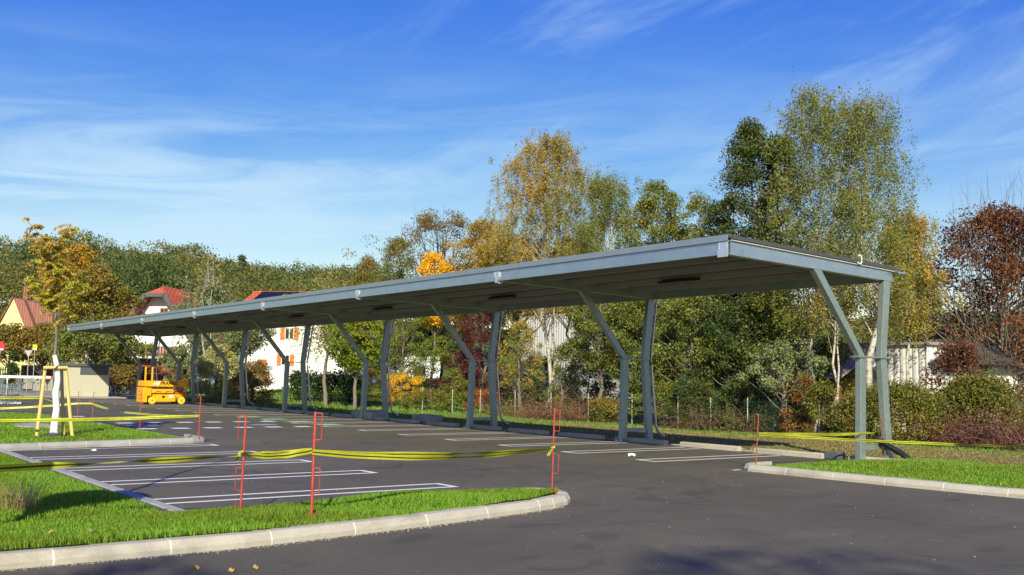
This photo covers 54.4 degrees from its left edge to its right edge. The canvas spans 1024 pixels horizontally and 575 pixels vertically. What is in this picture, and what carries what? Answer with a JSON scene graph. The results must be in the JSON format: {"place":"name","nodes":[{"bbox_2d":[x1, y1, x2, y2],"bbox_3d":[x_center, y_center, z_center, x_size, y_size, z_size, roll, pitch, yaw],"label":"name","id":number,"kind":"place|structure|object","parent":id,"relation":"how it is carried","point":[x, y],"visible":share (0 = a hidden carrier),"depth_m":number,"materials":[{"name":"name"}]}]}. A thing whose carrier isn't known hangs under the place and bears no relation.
{"place":"outdoors","nodes":[
{"label":"outdoors","id":0,"kind":"place"},
{"bbox_2d":[0,390,51,393],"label":"pavement","id":1,"kind":"structure","parent":0,"point":[31,391],"depth_m":78.16,"materials":[{"name":"grey concrete"}]},
{"bbox_2d":[0,321,37,381],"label":"hornbeam tree","id":2,"kind":"object","parent":1,"relation":"on","point":[8,330],"visible":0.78,"depth_m":81.47,"materials":[{"name":"green plant"}]},
{"bbox_2d":[1,320,79,390],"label":"hornbeam tree","id":3,"kind":"object","parent":1,"relation":"on","point":[41,329],"visible":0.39,"depth_m":83.15,"materials":[{"name":"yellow plant"}]},
{"bbox_2d":[46,262,145,363],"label":"hornbeam tree","id":4,"kind":"object","parent":1,"relation":"on","point":[101,280],"visible":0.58,"depth_m":77.59,"materials":[{"name":"green plant"}]},
{"bbox_2d":[8,393,135,398],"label":"kiosk pavement","id":5,"kind":"structure","parent":0,"point":[110,395],"depth_m":65.64,"materials":[{"name":"grey concrete"}]},
{"bbox_2d":[52,363,111,396],"bbox_3d":[-28.453,6.144,65.792,3.000,2.200,3.220,5,-7,-36],"label":"kiosk","id":6,"kind":"object","parent":5,"relation":"on","point":[86,379],"visible":0.78,"depth_m":64.66,"materials":[{"name":"beige paint"}]},
{"bbox_2d":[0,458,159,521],"bbox_3d":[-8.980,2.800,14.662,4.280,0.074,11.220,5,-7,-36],"label":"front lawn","id":7,"kind":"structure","parent":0,"point":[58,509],"depth_m":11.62,"materials":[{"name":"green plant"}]},
{"bbox_2d":[0,460,57,512],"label":"grass tuft","id":8,"kind":"object","parent":7,"relation":"on","point":[11,502],"visible":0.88,"depth_m":11.23,"materials":[{"name":"green plant"}]},
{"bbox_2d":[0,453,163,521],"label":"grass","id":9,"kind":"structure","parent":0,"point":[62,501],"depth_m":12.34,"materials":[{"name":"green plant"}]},
{"bbox_2d":[0,486,558,550],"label":"island lawn","id":10,"kind":"structure","parent":0,"point":[270,518],"depth_m":10.72,"materials":[{"name":"green plant"}]},
{"bbox_2d":[234,415,246,510],"bbox_3d":[-3.092,2.022,11.351,0.109,1.140,0.026,1,-5,0],"label":"fence pin","id":11,"kind":"object","parent":10,"relation":"on","point":[243,459],"visible":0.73,"depth_m":11.35,"materials":[{"name":"red paint"}]},
{"bbox_2d":[0,456,240,471],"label":"barrier tape","id":12,"kind":"object","parent":11,"relation":"attached to","point":[29,466],"visible":1,"depth_m":10.76,"materials":[{"name":"yellow plastic"}]},
{"bbox_2d":[241,448,312,458],"bbox_3d":[-2.599,1.818,10.997,1.151,0.164,0.056,-3,-7,35],"label":"barrier tape","id":13,"kind":"object","parent":11,"relation":"attached to","point":[280,454],"visible":1,"depth_m":10.95,"materials":[{"name":"yellow plastic"}]},
{"bbox_2d":[310,412,322,516],"bbox_3d":[-2.099,1.938,10.695,0.097,1.201,0.052,1,-5,0],"label":"fence pin","id":14,"kind":"object","parent":10,"relation":"on","point":[313,464],"visible":0.78,"depth_m":10.69,"materials":[{"name":"red paint"}]},
{"bbox_2d":[312,448,551,459],"bbox_3d":[-0.800,1.976,11.985,0.063,0.194,3.779,-4,-7,45],"label":"barrier tape","id":15,"kind":"object","parent":14,"relation":"attached to","point":[398,455],"visible":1,"depth_m":11.63,"materials":[{"name":"yellow plastic"}]},
{"bbox_2d":[185,379,667,414],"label":"grass","id":16,"kind":"structure","parent":0,"point":[372,407],"depth_m":59.98,"materials":[{"name":"green plant"}]},
{"bbox_2d":[0,305,1023,466],"bbox_3d":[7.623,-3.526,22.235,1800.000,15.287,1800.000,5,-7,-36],"label":"ground","id":17,"kind":"structure","parent":0,"point":[637,419],"depth_m":39.99,"materials":[{"name":"green plant"}]},
{"bbox_2d":[0,286,84,375],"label":"yellow house","id":18,"kind":"structure","parent":17,"relation":"on","point":[24,311],"depth_m":112.07,"materials":[{"name":"yellow paint"}]},
{"bbox_2d":[32,241,111,315],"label":"lime tree","id":19,"kind":"object","parent":17,"relation":"on","point":[83,250],"visible":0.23,"depth_m":117.87,"materials":[{"name":"yellow plant"}]},
{"bbox_2d":[92,359,142,394],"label":"hedge","id":20,"kind":"object","parent":17,"relation":"on","point":[123,377],"visible":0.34,"depth_m":69.64,"materials":[{"name":"brown plant"}]},
{"bbox_2d":[157,342,197,392],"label":"laurel bush","id":21,"kind":"object","parent":17,"relation":"on","point":[185,358],"visible":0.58,"depth_m":72.26,"materials":[{"name":"green plant"}]},
{"bbox_2d":[126,286,231,387],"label":"red roof house","id":22,"kind":"structure","parent":17,"relation":"on","point":[162,299],"depth_m":92.31,"materials":[{"name":"paint"}]},
{"bbox_2d":[169,267,247,380],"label":"birch tree","id":23,"kind":"object","parent":17,"relation":"on","point":[216,290],"visible":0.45,"depth_m":73.74,"materials":[{"name":"green plant"}]},
{"bbox_2d":[188,344,248,399],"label":"flowering bush","id":24,"kind":"object","parent":17,"relation":"on","point":[207,366],"visible":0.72,"depth_m":63.28,"materials":[{"name":"green plant"}]},
{"bbox_2d":[218,328,277,397],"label":"birch tree","id":25,"kind":"object","parent":17,"relation":"on","point":[256,344],"visible":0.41,"depth_m":65.63,"materials":[{"name":"green plant"}]},
{"bbox_2d":[228,358,275,403],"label":"brown bush","id":26,"kind":"object","parent":17,"relation":"on","point":[254,370],"visible":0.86,"depth_m":59.35,"materials":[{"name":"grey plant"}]},
{"bbox_2d":[237,291,391,389],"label":"white house","id":27,"kind":"structure","parent":17,"relation":"on","point":[270,356],"depth_m":77.73,"materials":[{"name":"white paint"}]},
{"bbox_2d":[277,366,369,402],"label":"dark hedge","id":28,"kind":"object","parent":17,"relation":"on","point":[336,382],"visible":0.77,"depth_m":61.60,"materials":[{"name":"green plant"}]},
{"bbox_2d":[274,270,373,405],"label":"willow tree","id":29,"kind":"object","parent":17,"relation":"on","point":[325,333],"visible":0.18,"depth_m":58.06,"materials":[{"name":"green plant"}]},
{"bbox_2d":[321,320,401,408],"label":"alder tree","id":30,"kind":"object","parent":17,"relation":"on","point":[349,354],"visible":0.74,"depth_m":54.65,"materials":[{"name":"green plant"}]},
{"bbox_2d":[361,235,426,387],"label":"lime tree","id":31,"kind":"object","parent":17,"relation":"on","point":[401,261],"visible":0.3,"depth_m":73.52,"materials":[{"name":"green plant"}]},
{"bbox_2d":[377,372,424,403],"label":"bush","id":32,"kind":"object","parent":17,"relation":"on","point":[402,377],"visible":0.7,"depth_m":61.27,"materials":[{"name":"yellow plant"}]},
{"bbox_2d":[372,317,450,400],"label":"alder tree","id":33,"kind":"object","parent":17,"relation":"on","point":[402,355],"visible":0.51,"depth_m":63.32,"materials":[{"name":"green plant"}]},
{"bbox_2d":[375,325,469,394],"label":"bush","id":34,"kind":"object","parent":17,"relation":"on","point":[454,345],"visible":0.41,"depth_m":67.20,"materials":[{"name":"green plant"}]},
{"bbox_2d":[397,387,451,409],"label":"bush","id":35,"kind":"object","parent":17,"relation":"on","point":[426,392],"visible":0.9,"depth_m":58.14,"materials":[{"name":"green plant"}]},
{"bbox_2d":[342,202,509,389],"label":"walnut tree","id":36,"kind":"object","parent":17,"relation":"on","point":[429,222],"visible":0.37,"depth_m":72.12,"materials":[{"name":"brown plant"}]},
{"bbox_2d":[411,251,457,397],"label":"maple tree","id":37,"kind":"object","parent":17,"relation":"on","point":[435,259],"visible":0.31,"depth_m":66.58,"materials":[{"name":"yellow plant"}]},
{"bbox_2d":[425,259,485,387],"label":"hornbeam tree","id":38,"kind":"object","parent":17,"relation":"on","point":[453,351],"visible":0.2,"depth_m":67.85,"materials":[{"name":"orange plant"}]},
{"bbox_2d":[435,367,476,411],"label":"bush","id":39,"kind":"object","parent":17,"relation":"on","point":[461,382],"visible":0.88,"depth_m":56.81,"materials":[{"name":"green plant"}]},
{"bbox_2d":[428,347,509,403],"bbox_3d":[-2.474,5.721,63.595,4.793,3.962,5.479,5,-7,-36],"label":"bush","id":40,"kind":"object","parent":17,"relation":"on","point":[453,366],"visible":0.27,"depth_m":63.06,"materials":[{"name":"brown plant"}]},
{"bbox_2d":[442,216,520,384],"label":"hornbeam tree","id":41,"kind":"object","parent":17,"relation":"on","point":[480,230],"visible":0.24,"depth_m":66.47,"materials":[{"name":"green plant"}]},
{"bbox_2d":[453,312,515,410],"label":"plum tree","id":42,"kind":"object","parent":17,"relation":"on","point":[484,338],"visible":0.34,"depth_m":59.69,"materials":[{"name":"brown plant"}]},
{"bbox_2d":[0,394,1023,574],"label":"parking lot","id":43,"kind":"structure","parent":17,"relation":"on","point":[622,519],"depth_m":13.30,"materials":[{"name":"grey asphalt"}]},
{"bbox_2d":[0,450,186,511],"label":"stall edging","id":44,"kind":"object","parent":43,"relation":"on","point":[140,497],"visible":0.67,"depth_m":14.32,"materials":[{"name":"grey concrete"}]},
{"bbox_2d":[0,411,187,443],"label":"tree lawn","id":45,"kind":"structure","parent":43,"relation":"on","point":[75,434],"depth_m":25.52,"materials":[{"name":"green plant"}]},
{"bbox_2d":[35,365,73,435],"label":"tree stakes","id":46,"kind":"object","parent":45,"relation":"on","point":[61,368],"visible":0.88,"depth_m":24.84,"materials":[{"name":"yellow wood"}]},
{"bbox_2d":[17,217,93,434],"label":"planted tree","id":47,"kind":"object","parent":45,"relation":"on","point":[54,273],"visible":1,"depth_m":24.71,"materials":[{"name":"yellow plant"}]},
{"bbox_2d":[42,318,157,366],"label":"laurel tree","id":48,"kind":"object","parent":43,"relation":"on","point":[71,342],"visible":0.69,"depth_m":70.93,"materials":[{"name":"green plant"}]},
{"bbox_2d":[0,434,205,449],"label":"tree island kerb","id":49,"kind":"object","parent":43,"relation":"on","point":[83,444],"visible":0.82,"depth_m":22.19,"materials":[{"name":"grey concrete"}]},
{"bbox_2d":[136,367,188,403],"bbox_3d":[-19.140,5.354,54.622,2.415,2.040,1.182,5,-7,-36],"label":"scissor lift","id":50,"kind":"object","parent":43,"relation":"on","point":[151,396],"visible":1,"depth_m":54.10,"materials":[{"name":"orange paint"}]},
{"bbox_2d":[196,396,200,438],"bbox_3d":[-7.578,3.190,24.084,0.091,1.110,0.024,1,-5,0],"label":"fence pin","id":51,"kind":"object","parent":43,"relation":"on","point":[199,417],"visible":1,"depth_m":24.07,"materials":[{"name":"red paint"}]},
{"bbox_2d":[0,415,198,421],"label":"barrier tape","id":52,"kind":"object","parent":51,"relation":"attached to","point":[85,419],"visible":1,"depth_m":23.98,"materials":[{"name":"yellow plastic"}]},
{"bbox_2d":[0,487,569,569],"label":"front island kerb","id":53,"kind":"structure","parent":43,"relation":"on","point":[36,557],"depth_m":9.63,"materials":[{"name":"concrete"}]},
{"bbox_2d":[8,401,778,503],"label":"lot markings","id":54,"kind":"object","parent":43,"relation":"on","point":[302,460],"visible":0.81,"depth_m":20.11,"materials":[{"name":"paint"}]},
{"bbox_2d":[67,234,905,459],"bbox_3d":[-9.191,3.099,41.881,6.025,4.530,52.994,5,-7,-36],"label":"carport","id":55,"kind":"object","parent":43,"relation":"on","point":[709,266],"visible":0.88,"depth_m":28.13,"materials":[{"name":"metal"}]},
{"bbox_2d":[2,403,1022,571],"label":"grit","id":56,"kind":"object","parent":43,"relation":"on","point":[354,534],"visible":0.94,"depth_m":10.25,"materials":[{"name":"gravel"}]},
{"bbox_2d":[744,461,1023,498],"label":"side island kerb","id":57,"kind":"structure","parent":43,"relation":"on","point":[762,467],"depth_m":16.64,"materials":[{"name":"concrete"}]},
{"bbox_2d":[0,229,1023,351],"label":"forest","id":58,"kind":"object","parent":17,"relation":"on","point":[142,272],"visible":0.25,"depth_m":148.52,"materials":[{"name":"green plant"}]},
{"bbox_2d":[456,234,569,409],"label":"hornbeam tree","id":59,"kind":"object","parent":17,"relation":"on","point":[480,263],"visible":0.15,"depth_m":60.34,"materials":[{"name":"orange plant"}]},
{"bbox_2d":[497,319,547,413],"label":"tree","id":60,"kind":"object","parent":17,"relation":"on","point":[525,335],"visible":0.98,"depth_m":52.81,"materials":[{"name":"green plant"}]},
{"bbox_2d":[507,355,573,412],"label":"bush","id":61,"kind":"object","parent":17,"relation":"on","point":[538,385],"visible":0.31,"depth_m":57.47,"materials":[{"name":"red plant"}]},
{"bbox_2d":[479,127,619,413],"bbox_3d":[1.610,-0.912,55.592,9.119,16.325,8.357,5,-7,-36],"label":"birch tree","id":62,"kind":"object","parent":17,"relation":"on","point":[537,188],"visible":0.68,"depth_m":55.34,"materials":[{"name":"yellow plant"}]},
{"bbox_2d":[480,373,641,421],"bbox_3d":[2.107,5.369,48.853,5.956,2.294,9.295,5,-7,-36],"label":"bramble thicket","id":63,"kind":"object","parent":17,"relation":"on","point":[561,414],"visible":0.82,"depth_m":48.19,"materials":[{"name":"plant"}]},
{"bbox_2d":[533,343,589,408],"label":"hazel bush","id":64,"kind":"object","parent":17,"relation":"on","point":[559,356],"visible":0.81,"depth_m":50.70,"materials":[{"name":"green plant"}]},
{"bbox_2d":[519,310,632,399],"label":"corrugated shed","id":65,"kind":"structure","parent":17,"relation":"on","point":[559,333],"depth_m":74.80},
{"bbox_2d":[558,319,619,413],"bbox_3d":[4.133,4.380,54.609,3.432,5.590,3.935,3,-6,-16],"label":"bush","id":66,"kind":"object","parent":17,"relation":"on","point":[588,345],"visible":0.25,"depth_m":53.92,"materials":[{"name":"green plant"}]},
{"bbox_2d":[561,302,638,420],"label":"alder tree","id":67,"kind":"object","parent":17,"relation":"on","point":[577,318],"visible":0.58,"depth_m":48.09,"materials":[{"name":"green plant"}]},
{"bbox_2d":[557,161,647,417],"bbox_3d":[5.107,0.087,52.832,5.504,13.883,5.251,2,-6,-15],"label":"birch tree","id":68,"kind":"object","parent":17,"relation":"on","point":[600,190],"visible":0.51,"depth_m":52.95,"materials":[{"name":"green plant"}]},
{"bbox_2d":[586,397,618,422],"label":"bush","id":69,"kind":"object","parent":17,"relation":"on","point":[612,410],"visible":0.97,"depth_m":45.58,"materials":[{"name":"yellow plant"}]},
{"bbox_2d":[321,386,901,439],"bbox_3d":[0.087,5.719,51.056,0.052,2.077,44.228,5,-7,-36],"label":"verge fence","id":70,"kind":"object","parent":17,"relation":"on","point":[772,411],"visible":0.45,"depth_m":38.21,"materials":[{"name":"grey metal"}]},
{"bbox_2d":[578,326,667,416],"bbox_3d":[5.836,4.347,51.960,4.812,5.273,4.305,0,-5,11],"label":"bush","id":71,"kind":"object","parent":17,"relation":"on","point":[595,388],"visible":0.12,"depth_m":51.76,"materials":[{"name":"green plant"}]},
{"bbox_2d":[576,178,699,422],"bbox_3d":[6.832,0.633,47.924,7.238,11.994,5.226,2,-5,-7],"label":"alder tree","id":72,"kind":"object","parent":17,"relation":"on","point":[649,202],"visible":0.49,"depth_m":47.57,"materials":[{"name":"green plant"}]},
{"bbox_2d":[597,299,690,423],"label":"alder tree","id":73,"kind":"object","parent":17,"relation":"on","point":[637,386],"visible":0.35,"depth_m":46.00,"materials":[{"name":"green plant"}]},
{"bbox_2d":[628,372,682,424],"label":"bush","id":74,"kind":"object","parent":17,"relation":"on","point":[665,390],"visible":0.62,"depth_m":43.50,"materials":[{"name":"green plant"}]},
{"bbox_2d":[329,412,1023,465],"bbox_3d":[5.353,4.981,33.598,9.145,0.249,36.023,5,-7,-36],"label":"grass","id":75,"kind":"structure","parent":17,"relation":"on","point":[712,435],"depth_m":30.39,"materials":[{"name":"green plant"}]},
{"bbox_2d":[628,295,737,425],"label":"alder tree","id":76,"kind":"object","parent":17,"relation":"on","point":[679,313],"visible":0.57,"depth_m":42.89,"materials":[{"name":"green plant"}]},
{"bbox_2d":[664,376,726,427],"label":"bush","id":77,"kind":"object","parent":17,"relation":"on","point":[697,383],"visible":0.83,"depth_m":41.66,"materials":[{"name":"green plant"}]},
{"bbox_2d":[653,188,748,420],"bbox_3d":[8.906,0.958,47.139,3.893,11.246,4.903,5,-7,-36],"label":"alder tree","id":78,"kind":"object","parent":17,"relation":"on","point":[695,202],"visible":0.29,"depth_m":46.90,"materials":[{"name":"green plant"}]},
{"bbox_2d":[634,381,782,432],"bbox_3d":[8.225,4.832,40.598,4.637,2.064,8.229,5,-7,-36],"label":"bramble thicket","id":79,"kind":"object","parent":17,"relation":"on","point":[704,421],"visible":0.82,"depth_m":40.17,"materials":[{"name":"plant"}]},
{"bbox_2d":[706,376,763,429],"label":"bush","id":80,"kind":"object","parent":17,"relation":"on","point":[727,388],"visible":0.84,"depth_m":40.00,"materials":[{"name":"green plant"}]},
{"bbox_2d":[692,292,789,423],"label":"alder tree","id":81,"kind":"object","parent":17,"relation":"on","point":[723,312],"visible":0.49,"depth_m":41.59,"materials":[{"name":"green plant"}]},
{"bbox_2d":[695,116,800,425],"bbox_3d":[10.092,-0.715,43.423,5.886,13.849,4.751,5,-7,-36],"label":"alder tree","id":82,"kind":"object","parent":17,"relation":"on","point":[750,149],"visible":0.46,"depth_m":43.25,"materials":[{"name":"green plant"}]},
{"bbox_2d":[742,384,789,431],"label":"bush","id":83,"kind":"object","parent":17,"relation":"on","point":[758,397],"visible":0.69,"depth_m":38.84,"materials":[{"name":"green plant"}]},
{"bbox_2d":[726,289,825,430],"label":"alder tree","id":84,"kind":"object","parent":17,"relation":"on","point":[773,333],"visible":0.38,"depth_m":40.91,"materials":[{"name":"green plant"}]},
{"bbox_2d":[736,337,831,432],"bbox_3d":[10.615,3.836,38.256,3.339,3.916,3.287,5,-7,-36],"label":"whitebeam bush","id":85,"kind":"object","parent":17,"relation":"on","point":[778,355],"visible":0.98,"depth_m":38.19,"materials":[{"name":"green plant"}]},
{"bbox_2d":[749,131,820,422],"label":"alder tree","id":86,"kind":"object","parent":17,"relation":"on","point":[781,166],"visible":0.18,"depth_m":43.94,"materials":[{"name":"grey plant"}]},
{"bbox_2d":[778,372,827,434],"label":"bush","id":87,"kind":"object","parent":17,"relation":"on","point":[805,380],"visible":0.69,"depth_m":36.99,"materials":[{"name":"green plant"}]},
{"bbox_2d":[737,68,878,434],"bbox_3d":[11.775,-1.466,39.665,5.814,14.812,5.427,5,-7,-36],"label":"birch tree","id":88,"kind":"object","parent":17,"relation":"on","point":[813,134],"visible":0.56,"depth_m":39.57,"materials":[{"name":"green plant"}]},
{"bbox_2d":[798,378,840,436],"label":"bush","id":89,"kind":"object","parent":17,"relation":"on","point":[823,389],"visible":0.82,"depth_m":35.95,"materials":[{"name":"green plant"}]},
{"bbox_2d":[798,333,854,419],"bbox_3d":[13.341,4.042,42.039,2.523,4.272,2.519,-1,-6,22],"label":"bush","id":90,"kind":"object","parent":17,"relation":"on","point":[823,351],"visible":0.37,"depth_m":41.78,"materials":[{"name":"green plant"}]},
{"bbox_2d":[785,226,877,436],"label":"birch tree","id":91,"kind":"object","parent":17,"relation":"on","point":[836,327],"visible":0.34,"depth_m":37.25,"materials":[{"name":"green plant"}]},
{"bbox_2d":[793,360,876,430],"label":"garden shed","id":92,"kind":"structure","parent":17,"relation":"on","point":[848,366],"depth_m":41.56,"materials":[{"name":"red wood"}]},
{"bbox_2d":[784,80,936,437],"bbox_3d":[12.995,-1.087,37.060,5.035,13.577,6.845,-2,-6,33],"label":"birch tree","id":93,"kind":"object","parent":17,"relation":"on","point":[858,225],"visible":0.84,"depth_m":36.89,"materials":[{"name":"green plant"}]},
{"bbox_2d":[823,373,965,446],"bbox_3d":[12.932,4.145,33.736,2.798,2.505,4.905,5,-7,-36],"label":"clipped hedge","id":94,"kind":"object","parent":17,"relation":"on","point":[905,399],"visible":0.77,"depth_m":32.91,"materials":[{"name":"green plant"}]},
{"bbox_2d":[789,341,1016,431],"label":"corrugated shed","id":95,"kind":"structure","parent":17,"relation":"on","point":[917,360],"depth_m":41.60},
{"bbox_2d":[841,206,969,435],"bbox_3d":[14.972,1.309,38.184,3.640,9.056,3.881,5,-7,-36],"label":"birch tree","id":96,"kind":"object","parent":17,"relation":"on","point":[913,320],"visible":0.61,"depth_m":37.55,"materials":[{"name":"green plant"}]},
{"bbox_2d":[896,283,953,341],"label":"spruce tree","id":97,"kind":"object","parent":17,"relation":"on","point":[936,336],"visible":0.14,"depth_m":52.18,"materials":[{"name":"green plant"}]},
{"bbox_2d":[858,163,1023,408],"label":"copper beech","id":98,"kind":"object","parent":17,"relation":"on","point":[998,223],"visible":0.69,"depth_m":43.19,"materials":[{"name":"brown plant"}]},
{"bbox_2d":[892,380,1023,450],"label":"bramble thicket","id":99,"kind":"object","parent":17,"relation":"on","point":[955,436],"visible":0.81,"depth_m":30.90,"materials":[{"name":"plant"}]},
{"bbox_2d":[915,338,1015,434],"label":"copper beech","id":100,"kind":"object","parent":17,"relation":"on","point":[961,352],"visible":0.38,"depth_m":34.41,"materials":[{"name":"brown plant"}]},
{"bbox_2d":[919,364,1023,446],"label":"loose hedge","id":101,"kind":"object","parent":17,"relation":"on","point":[974,391],"visible":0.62,"depth_m":32.08,"materials":[{"name":"green plant"}]},
{"bbox_2d":[927,339,1023,433],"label":"bungalow","id":102,"kind":"object","parent":17,"relation":"on","point":[997,354],"visible":0.08,"depth_m":42.04,"materials":[{"name":"white plastic"}]},
{"bbox_2d":[0,0,1023,342],"label":"sky","id":103,"kind":"structure","parent":0,"point":[264,131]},
{"bbox_2d":[768,458,1023,488],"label":"side lawn","id":104,"kind":"structure","parent":0,"point":[943,474],"depth_m":17.86,"materials":[{"name":"green plant"}]},
{"bbox_2d":[752,413,758,463],"bbox_3d":[4.729,2.972,19.350,0.140,1.051,0.020,1,-5,0],"label":"fence pin","id":105,"kind":"object","parent":104,"relation":"on","point":[757,438],"visible":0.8,"depth_m":19.34,"materials":[{"name":"red paint"}]},
{"bbox_2d":[759,433,953,445],"bbox_3d":[6.224,2.788,18.306,3.553,0.057,0.020,-3,-7,36],"label":"barrier tape","id":106,"kind":"object","parent":105,"relation":"attached to","point":[871,440],"visible":1,"depth_m":18.20,"materials":[{"name":"yellow plastic"}]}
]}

